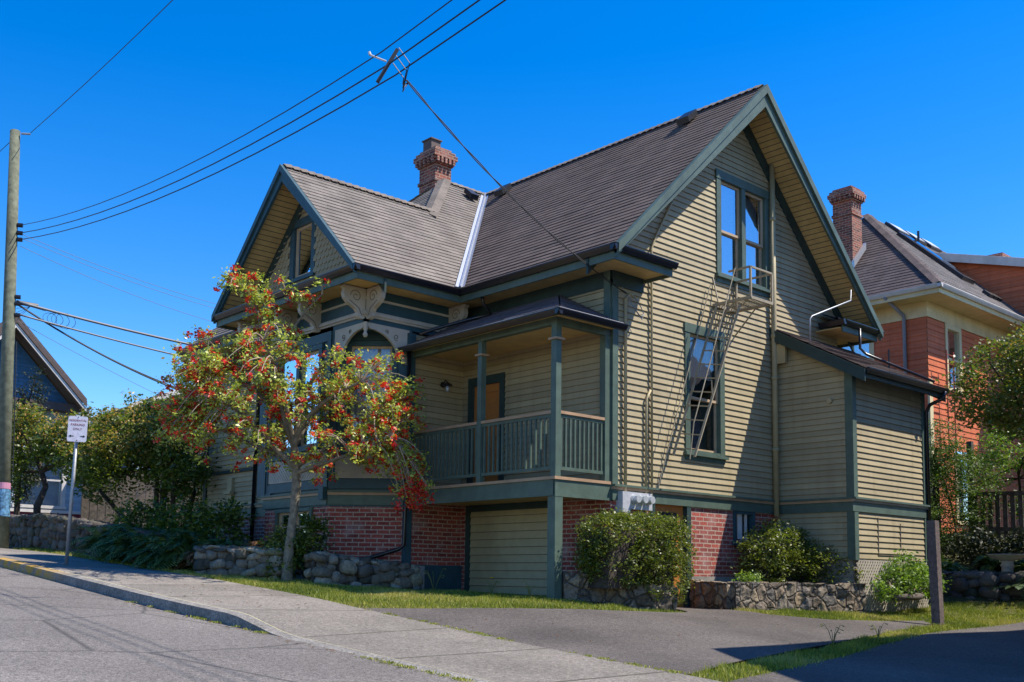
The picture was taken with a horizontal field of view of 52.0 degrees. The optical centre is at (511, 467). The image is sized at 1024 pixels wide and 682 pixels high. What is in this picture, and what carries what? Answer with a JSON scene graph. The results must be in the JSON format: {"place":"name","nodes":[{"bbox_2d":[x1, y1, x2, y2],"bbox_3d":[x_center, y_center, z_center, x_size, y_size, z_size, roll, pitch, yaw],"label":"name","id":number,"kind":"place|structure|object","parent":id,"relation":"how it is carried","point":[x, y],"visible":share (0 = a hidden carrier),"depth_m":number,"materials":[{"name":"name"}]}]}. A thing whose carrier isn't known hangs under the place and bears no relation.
{"place":"outdoors","nodes":[
{"label":"outdoors","id":0,"kind":"place"},
{"bbox_2d":[0,567,469,681],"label":"road","id":1,"kind":"structure","parent":0,"point":[52,631],"depth_m":9.20,"materials":[{"name":"grey asphalt"}]},
{"bbox_2d":[0,557,492,681],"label":"kerb","id":2,"kind":"structure","parent":1,"relation":"on","point":[224,616],"depth_m":12.60,"materials":[{"name":"concrete"}]},
{"bbox_2d":[0,548,720,681],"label":"sidewalk","id":3,"kind":"structure","parent":0,"point":[490,658],"depth_m":11.33,"materials":[{"name":"concrete"}]},
{"bbox_2d":[0,129,30,557],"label":"utility pole","id":4,"kind":"object","parent":3,"relation":"on","point":[10,303],"visible":0.98,"depth_m":23.70,"materials":[{"name":"brown wood"}]},
{"bbox_2d":[18,321,163,397],"bbox_3d":[-9.975,-2.250,28.506,0.011,1.211,9.672,-1,-6,16],"label":"overhead cable","id":5,"kind":"object","parent":4,"relation":"attached to","point":[86,358],"visible":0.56,"depth_m":26.17,"materials":[{"name":"black rubber"}]},
{"bbox_2d":[20,314,179,355],"bbox_3d":[-8.316,-2.910,26.834,8.337,0.551,0.041,6,-8,-44],"label":"overhead cable","id":6,"kind":"object","parent":4,"relation":"attached to","point":[94,334],"visible":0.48,"depth_m":25.17,"materials":[{"name":"black rubber"}]},
{"bbox_2d":[30,0,172,132],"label":"overhead cable","id":7,"kind":"object","parent":4,"relation":"attached to","point":[107,62],"visible":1,"depth_m":21.15,"materials":[{"name":"black rubber"}]},
{"bbox_2d":[18,301,189,344],"bbox_3d":[-8.320,-3.281,26.882,8.337,0.402,0.060,6,-8,-44],"label":"overhead cable","id":8,"kind":"object","parent":4,"relation":"attached to","point":[97,322],"visible":0.6,"depth_m":25.32,"materials":[{"name":"black rubber"}]},
{"bbox_2d":[16,300,75,328],"bbox_3d":[-10.864,-3.535,24.474,1.351,0.503,0.100,6,-8,-42],"label":"cable coil","id":9,"kind":"object","parent":8,"relation":"hanging from","point":[44,314],"visible":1,"depth_m":24.32,"materials":[{"name":"black rubber"}]},
{"bbox_2d":[19,306,201,396],"bbox_3d":[-8.431,-2.476,26.906,0.034,1.832,8.356,-5,-8,44],"label":"overhead cable","id":10,"kind":"object","parent":4,"relation":"attached to","point":[92,349],"visible":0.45,"depth_m":25.19,"materials":[{"name":"black rubber"}]},
{"bbox_2d":[21,246,211,321],"bbox_3d":[-8.960,-4.426,28.394,0.011,0.480,9.680,-3,-7,30],"label":"overhead cable","id":11,"kind":"object","parent":4,"relation":"attached to","point":[114,287],"visible":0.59,"depth_m":26.51,"materials":[{"name":"black rubber"}]},
{"bbox_2d":[20,237,212,307],"bbox_3d":[-8.963,-4.720,28.431,0.011,0.287,9.674,-3,-7,30],"label":"overhead cable","id":12,"kind":"object","parent":4,"relation":"attached to","point":[114,275],"visible":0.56,"depth_m":26.57,"materials":[{"name":"black rubber"}]},
{"bbox_2d":[24,235,214,303],"bbox_3d":[-8.964,-4.832,28.447,0.011,0.261,9.671,-3,-7,30],"label":"overhead cable","id":13,"kind":"object","parent":4,"relation":"attached to","point":[112,270],"visible":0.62,"depth_m":26.44,"materials":[{"name":"black rubber"}]},
{"bbox_2d":[22,0,451,224],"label":"supply cable","id":14,"kind":"object","parent":4,"relation":"attached to","point":[269,120],"visible":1,"depth_m":15.44,"materials":[{"name":"black rubber"}]},
{"bbox_2d":[368,48,409,91],"bbox_3d":[-1.587,-5.152,13.484,0.536,0.596,0.279,2,-6,-8],"label":"cable splice","id":15,"kind":"object","parent":14,"relation":"hanging from","point":[386,67],"visible":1,"depth_m":13.52,"materials":[{"name":"white paint"}]},
{"bbox_2d":[406,80,626,293],"bbox_3d":[0.229,-3.905,15.212,0.016,1.863,4.761,-5,-8,43],"label":"service drop","id":16,"kind":"object","parent":15,"relation":"attached to","point":[496,181],"visible":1,"depth_m":14.85,"materials":[{"name":"black rubber"}]},
{"bbox_2d":[21,0,479,232],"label":"supply cable","id":17,"kind":"object","parent":4,"relation":"attached to","point":[457,15],"visible":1,"depth_m":15.20,"materials":[{"name":"black rubber"}]},
{"bbox_2d":[20,0,505,239],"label":"supply cable","id":18,"kind":"object","parent":4,"relation":"attached to","point":[472,22],"visible":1,"depth_m":15.06,"materials":[{"name":"black rubber"}]},
{"bbox_2d":[64,416,87,564],"bbox_3d":[-7.246,0.438,17.367,0.310,2.573,0.187,3,-6,-18],"label":"parking sign","id":19,"kind":"object","parent":3,"relation":"on","point":[77,429],"visible":1,"depth_m":17.38,"materials":[{"name":"metal"}]},
{"bbox_2d":[125,601,682,681],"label":"joint weeds","id":20,"kind":"object","parent":3,"relation":"on","point":[447,674],"visible":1,"depth_m":10.22,"materials":[{"name":"green plant"}]},
{"bbox_2d":[9,531,1023,681],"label":"lawn ground","id":21,"kind":"structure","parent":0,"point":[949,598],"depth_m":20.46,"materials":[{"name":"green plant"}]},
{"bbox_2d":[11,366,54,514],"bbox_3d":[-14.920,-0.387,31.733,2.014,5.439,2.037,6,-8,-42],"label":"tree","id":22,"kind":"object","parent":21,"relation":"on","point":[27,488],"visible":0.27,"depth_m":31.77,"materials":[{"name":"green plant"}]},
{"bbox_2d":[0,317,90,517],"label":"blue house","id":23,"kind":"structure","parent":21,"relation":"on","point":[65,397],"depth_m":35.70,"materials":[{"name":"blue wood"}]},
{"bbox_2d":[12,449,66,508],"bbox_3d":[-16.095,0.395,35.759,1.760,1.990,0.340,6,-8,-42],"label":"window","id":24,"kind":"structure","parent":23,"relation":"in","point":[50,501],"depth_m":36.09,"materials":[{"name":"white paint"}]},
{"bbox_2d":[18,317,91,409],"bbox_3d":[-12.657,-2.684,29.491,0.011,0.411,11.488,2,-6,-14],"label":"overhead cable","id":25,"kind":"object","parent":23,"relation":"attached to","point":[53,361],"visible":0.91,"depth_m":28.25,"materials":[{"name":"black rubber"}]},
{"bbox_2d":[10,398,123,513],"bbox_3d":[-12.736,0.062,29.163,5.929,4.367,2.506,-3,-7,28],"label":"tree","id":26,"kind":"object","parent":21,"relation":"on","point":[39,435],"visible":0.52,"depth_m":29.16,"materials":[{"name":"green plant"}]},
{"bbox_2d":[9,513,170,569],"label":"boundary wall","id":27,"kind":"structure","parent":21,"relation":"on","point":[45,530],"depth_m":23.06,"materials":[{"name":"stone"}]},
{"bbox_2d":[63,525,131,559],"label":"fern","id":28,"kind":"object","parent":21,"relation":"on","point":[91,539],"visible":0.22,"depth_m":20.34,"materials":[{"name":"green plant"}]},
{"bbox_2d":[82,525,134,561],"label":"fern","id":29,"kind":"object","parent":21,"relation":"on","point":[113,528],"visible":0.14,"depth_m":19.89,"materials":[{"name":"green plant"}]},
{"bbox_2d":[96,538,144,563],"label":"fern","id":30,"kind":"object","parent":21,"relation":"on","point":[116,544],"visible":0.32,"depth_m":19.36,"materials":[{"name":"green plant"}]},
{"bbox_2d":[86,526,163,561],"bbox_3d":[-7.361,1.549,20.046,1.742,0.860,1.732,6,-8,-42],"label":"fern","id":31,"kind":"object","parent":21,"relation":"on","point":[130,539],"visible":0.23,"depth_m":19.63,"materials":[{"name":"green plant"}]},
{"bbox_2d":[48,388,221,531],"bbox_3d":[-8.587,0.077,24.654,4.518,4.028,4.530,1,-6,0],"label":"tree","id":32,"kind":"object","parent":21,"relation":"on","point":[108,447],"visible":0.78,"depth_m":24.22,"materials":[{"name":"green plant"}]},
{"bbox_2d":[80,471,202,534],"bbox_3d":[-9.633,1.246,31.976,6.885,2.399,0.030,6,-8,-42],"label":"board fence","id":33,"kind":"object","parent":21,"relation":"on","point":[89,511],"visible":0.04,"depth_m":30.35,"materials":[{"name":"brown wood"}]},
{"bbox_2d":[100,523,184,565],"bbox_3d":[-6.659,1.539,19.399,1.830,0.974,1.740,-2,-6,22],"label":"fern","id":34,"kind":"object","parent":21,"relation":"on","point":[141,535],"visible":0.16,"depth_m":19.14,"materials":[{"name":"green plant"}]},
{"bbox_2d":[88,385,206,521],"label":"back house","id":35,"kind":"structure","parent":21,"relation":"on","point":[153,413],"depth_m":36.54,"materials":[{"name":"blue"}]},
{"bbox_2d":[114,533,187,568],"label":"fern","id":36,"kind":"object","parent":21,"relation":"on","point":[140,541],"visible":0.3,"depth_m":18.48,"materials":[{"name":"green plant"}]},
{"bbox_2d":[130,541,192,569],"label":"fern","id":37,"kind":"object","parent":21,"relation":"on","point":[158,558],"visible":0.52,"depth_m":18.08,"materials":[{"name":"green plant"}]},
{"bbox_2d":[139,531,222,570],"bbox_3d":[-5.797,1.625,19.130,1.870,0.886,1.821,-2,-6,22],"label":"fern","id":38,"kind":"object","parent":21,"relation":"on","point":[188,540],"visible":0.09,"depth_m":18.69,"materials":[{"name":"green plant"}]},
{"bbox_2d":[104,491,258,543],"bbox_3d":[-6.567,1.194,20.729,4.807,1.534,1.453,-5,-8,43],"label":"dark shrub","id":39,"kind":"object","parent":21,"relation":"on","point":[193,521],"visible":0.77,"depth_m":20.10,"materials":[{"name":"green plant"}]},
{"bbox_2d":[145,538,224,570],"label":"fern","id":40,"kind":"object","parent":21,"relation":"on","point":[168,559],"visible":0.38,"depth_m":17.99,"materials":[{"name":"green plant"}]},
{"bbox_2d":[167,544,211,570],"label":"rusty fern","id":41,"kind":"object","parent":21,"relation":"on","point":[184,564],"visible":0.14,"depth_m":17.97,"materials":[{"name":"plant"}]},
{"bbox_2d":[181,540,248,568],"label":"fern","id":42,"kind":"object","parent":21,"relation":"on","point":[226,543],"visible":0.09,"depth_m":18.25,"materials":[{"name":"green plant"}]},
{"bbox_2d":[195,539,245,546],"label":"fern","id":43,"kind":"object","parent":21,"relation":"on","point":[222,542],"visible":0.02,"depth_m":18.77,"materials":[{"name":"green plant"}]},
{"bbox_2d":[193,545,283,580],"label":"rubble wall","id":44,"kind":"structure","parent":21,"relation":"on","point":[224,560],"depth_m":17.36,"materials":[{"name":"grey stone"}]},
{"bbox_2d":[241,540,280,547],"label":"rusty fern","id":45,"kind":"object","parent":21,"relation":"on","point":[251,543],"visible":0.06,"depth_m":18.07,"materials":[{"name":"brown plant"}]},
{"bbox_2d":[268,548,304,571],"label":"fern","id":46,"kind":"object","parent":21,"relation":"on","point":[299,558],"visible":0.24,"depth_m":17.20,"materials":[{"name":"green plant"}]},
{"bbox_2d":[144,263,436,580],"bbox_3d":[-3.669,-0.757,17.384,4.117,5.396,4.163,6,-8,-42],"label":"flowering tree","id":47,"kind":"object","parent":21,"relation":"on","point":[382,430],"visible":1,"depth_m":17.10,"materials":[{"name":"green plant"}]},
{"bbox_2d":[257,508,336,579],"bbox_3d":[-3.653,1.302,17.389,1.230,1.253,1.329,6,-8,-42],"label":"holly bush","id":48,"kind":"object","parent":21,"relation":"on","point":[311,527],"visible":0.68,"depth_m":17.23,"materials":[{"name":"green plant"}]},
{"bbox_2d":[302,551,422,589],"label":"rubble wall","id":49,"kind":"structure","parent":21,"relation":"on","point":[333,568],"depth_m":17.22,"materials":[{"name":"grey stone"}]},
{"bbox_2d":[424,568,445,589],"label":"weed","id":50,"kind":"object","parent":21,"relation":"on","point":[433,578],"visible":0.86,"depth_m":17.39,"materials":[{"name":"green plant"}]},
{"bbox_2d":[482,577,499,592],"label":"weed","id":51,"kind":"object","parent":21,"relation":"on","point":[491,590],"visible":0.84,"depth_m":16.18,"materials":[{"name":"green plant"}]},
{"bbox_2d":[523,581,536,597],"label":"weed","id":52,"kind":"object","parent":21,"relation":"on","point":[529,587],"visible":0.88,"depth_m":15.62,"materials":[{"name":"green plant"}]},
{"bbox_2d":[176,84,948,612],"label":"victorian house","id":53,"kind":"structure","parent":21,"relation":"on","point":[714,382],"depth_m":18.65,"materials":[{"name":"beige wood"}]},
{"bbox_2d":[274,507,313,545],"bbox_3d":[-3.950,1.093,19.199,0.185,0.670,1.310,6,-8,-42],"label":"window","id":54,"kind":"structure","parent":53,"relation":"in","point":[282,516],"depth_m":19.43,"materials":[{"name":"green paint"}]},
{"bbox_2d":[270,343,323,455],"bbox_3d":[-3.936,-1.181,19.423,0.225,2.000,1.710,6,-8,-42],"label":"window","id":55,"kind":"structure","parent":53,"relation":"in","point":[297,373],"depth_m":19.31,"materials":[{"name":"blue glass"}]},
{"bbox_2d":[285,215,316,284],"bbox_3d":[-3.889,-4.051,19.711,0.225,1.290,0.980,6,-8,-42],"label":"window","id":56,"kind":"structure","parent":53,"relation":"in","point":[302,240],"depth_m":19.77,"materials":[{"name":"blue paint"}]},
{"bbox_2d":[341,340,396,447],"bbox_3d":[-2.492,-1.249,18.596,0.990,2.000,0.255,0,-6,3],"label":"window","id":57,"kind":"structure","parent":53,"relation":"in","point":[383,348],"depth_m":18.68,"materials":[{"name":"blue glass"}]},
{"bbox_2d":[683,322,728,464],"bbox_3d":[3.065,-1.241,18.546,1.190,2.365,0.985,6,-8,-42],"label":"window","id":58,"kind":"structure","parent":53,"relation":"in","point":[711,449],"depth_m":18.52,"materials":[{"name":"glass"}]},
{"bbox_2d":[714,168,769,297],"bbox_3d":[4.235,-4.283,19.387,1.720,2.070,0.225,6,-8,-42],"label":"window","id":59,"kind":"structure","parent":53,"relation":"in","point":[742,207],"depth_m":19.34,"materials":[{"name":"blue glass"}]},
{"bbox_2d":[732,510,758,545],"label":"basement window","id":60,"kind":"structure","parent":53,"relation":"in","point":[741,519],"depth_m":18.79,"materials":[{"name":"blue paint"}]},
{"bbox_2d":[562,571,677,611],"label":"planter wall","id":61,"kind":"structure","parent":21,"relation":"on","point":[574,587],"depth_m":15.63,"materials":[{"name":"stone"}]},
{"bbox_2d":[689,579,866,612],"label":"planter wall","id":62,"kind":"structure","parent":21,"relation":"on","point":[826,597],"depth_m":17.38,"materials":[{"name":"stone"}]},
{"bbox_2d":[820,623,844,643],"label":"weed","id":63,"kind":"object","parent":21,"relation":"on","point":[832,640],"visible":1,"depth_m":13.11,"materials":[{"name":"green plant"}]},
{"bbox_2d":[869,623,887,637],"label":"weed","id":64,"kind":"object","parent":21,"relation":"on","point":[878,633],"visible":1,"depth_m":14.15,"materials":[{"name":"green plant"}]},
{"bbox_2d":[891,593,922,600],"bbox_3d":[6.912,2.263,18.345,0.760,0.140,0.120,5,-7,-35],"label":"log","id":65,"kind":"object","parent":21,"relation":"on","point":[915,596],"visible":1,"depth_m":18.28,"materials":[{"name":"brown wood"}]},
{"bbox_2d":[866,549,951,605],"bbox_3d":[7.155,1.956,18.855,2.501,1.034,0.888,6,-8,-42],"label":"leafy shrub","id":66,"kind":"object","parent":21,"relation":"on","point":[912,579],"visible":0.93,"depth_m":18.50,"materials":[{"name":"green plant"}]},
{"bbox_2d":[827,185,1023,532],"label":"orange house","id":67,"kind":"structure","parent":21,"relation":"on","point":[936,308],"depth_m":29.43,"materials":[{"name":"brick"}]},
{"bbox_2d":[843,342,874,359],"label":"window","id":68,"kind":"structure","parent":67,"relation":"in","point":[868,348],"depth_m":29.27,"materials":[{"name":"blue glass"}]},
{"bbox_2d":[944,323,963,395],"bbox_3d":[12.141,-2.978,28.907,1.060,1.890,0.170,6,-8,-42],"label":"window","id":69,"kind":"structure","parent":67,"relation":"in","point":[953,335],"depth_m":29.01,"materials":[{"name":"beige glass"}]},
{"bbox_2d":[955,454,968,524],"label":"window","id":70,"kind":"structure","parent":67,"relation":"in","point":[963,454],"depth_m":28.67,"materials":[{"name":"beige paint"}]},
{"bbox_2d":[926,520,943,626],"bbox_3d":[6.865,1.776,17.006,0.179,1.830,0.174,6,-8,-42],"label":"wooden post","id":71,"kind":"object","parent":21,"relation":"on","point":[935,574],"visible":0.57,"depth_m":16.96,"materials":[{"name":"brown wood"}]},
{"bbox_2d":[927,554,963,570],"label":"fern","id":72,"kind":"object","parent":21,"relation":"on","point":[943,559],"visible":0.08,"depth_m":22.16,"materials":[{"name":"green plant"}]},
{"bbox_2d":[927,562,971,571],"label":"fern","id":73,"kind":"object","parent":21,"relation":"on","point":[954,564],"visible":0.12,"depth_m":21.55,"materials":[{"name":"green plant"}]},
{"bbox_2d":[928,416,1013,550],"bbox_3d":[9.678,0.637,23.979,3.263,3.833,2.305,3,-6,-18],"label":"cedar","id":74,"kind":"object","parent":21,"relation":"on","point":[939,472],"visible":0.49,"depth_m":23.76,"materials":[{"name":"green plant"}]},
{"bbox_2d":[926,570,1023,600],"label":"rockery wall","id":75,"kind":"structure","parent":21,"relation":"on","point":[973,584],"depth_m":20.75,"materials":[{"name":"stone"}]},
{"bbox_2d":[936,321,1023,447],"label":"tree","id":76,"kind":"object","parent":21,"relation":"on","point":[1009,418],"visible":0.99,"depth_m":21.58,"materials":[{"name":"green plant"}]},
{"bbox_2d":[940,522,1023,567],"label":"dark shrub","id":77,"kind":"object","parent":21,"relation":"on","point":[977,545],"visible":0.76,"depth_m":22.44,"materials":[{"name":"green plant"}]},
{"bbox_2d":[960,425,1023,498],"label":"shrub","id":78,"kind":"object","parent":21,"relation":"on","point":[1004,462],"visible":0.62,"depth_m":24.70,"materials":[{"name":"green plant"}]},
{"bbox_2d":[970,555,1016,570],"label":"fern","id":79,"kind":"object","parent":21,"relation":"on","point":[989,563],"visible":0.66,"depth_m":21.80,"materials":[{"name":"green plant"}]},
{"bbox_2d":[966,441,1023,537],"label":"picket fence","id":80,"kind":"object","parent":21,"relation":"on","point":[1005,528],"visible":0.54,"depth_m":23.54,"materials":[{"name":"brown wood"}]},
{"bbox_2d":[985,554,1023,572],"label":"bird bath","id":81,"kind":"object","parent":21,"relation":"on","point":[1007,562],"visible":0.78,"depth_m":20.93,"materials":[{"name":"grey stone"}]},
{"bbox_2d":[988,584,1023,589],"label":"hosta","id":82,"kind":"object","parent":21,"relation":"on","point":[1020,586],"visible":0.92,"depth_m":20.33,"materials":[{"name":"green plant"}]},
{"bbox_2d":[1000,487,1023,521],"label":"leafy shrub","id":83,"kind":"object","parent":21,"relation":"on","point":[1016,507],"visible":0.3,"depth_m":24.09,"materials":[{"name":"green plant"}]},
{"bbox_2d":[1014,560,1023,571],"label":"fern","id":84,"kind":"object","parent":21,"relation":"on","point":[1019,566],"visible":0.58,"depth_m":21.47,"materials":[{"name":"green plant"}]},
{"bbox_2d":[362,607,930,674],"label":"driveway","id":85,"kind":"structure","parent":0,"point":[731,636],"depth_m":12.96,"materials":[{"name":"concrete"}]},
{"bbox_2d":[728,622,1023,681],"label":"neighbour driveway","id":86,"kind":"structure","parent":0,"point":[989,654],"depth_m":11.95,"materials":[{"name":"grey asphalt"}]},
{"bbox_2d":[941,567,960,571],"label":"fern","id":87,"kind":"object","parent":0,"point":[949,568],"visible":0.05,"depth_m":21.38,"materials":[{"name":"green plant"}]},
{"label":"planter soil","id":88,"kind":"structure","parent":0,"visible":0},
{"bbox_2d":[732,569,764,581],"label":"planter plant","id":89,"kind":"object","parent":88,"relation":"on","point":[749,578],"visible":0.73,"depth_m":17.33,"materials":[{"name":"green plant"}]},
{"bbox_2d":[727,514,868,584],"bbox_3d":[4.903,1.534,18.456,2.650,1.420,1.453,2,-6,-15],"label":"rounded shrub","id":90,"kind":"object","parent":88,"relation":"on","point":[785,559],"visible":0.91,"depth_m":18.23,"materials":[{"name":"green plant"}]},
{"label":"planter soil","id":91,"kind":"structure","parent":0,"visible":0},
{"bbox_2d":[569,507,702,604],"bbox_3d":[1.879,1.381,15.939,2.216,1.558,1.344,6,-8,-42],"label":"clipped hedge","id":92,"kind":"object","parent":91,"relation":"on","point":[618,558],"visible":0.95,"depth_m":15.64,"materials":[{"name":"green plant"}]}
]}

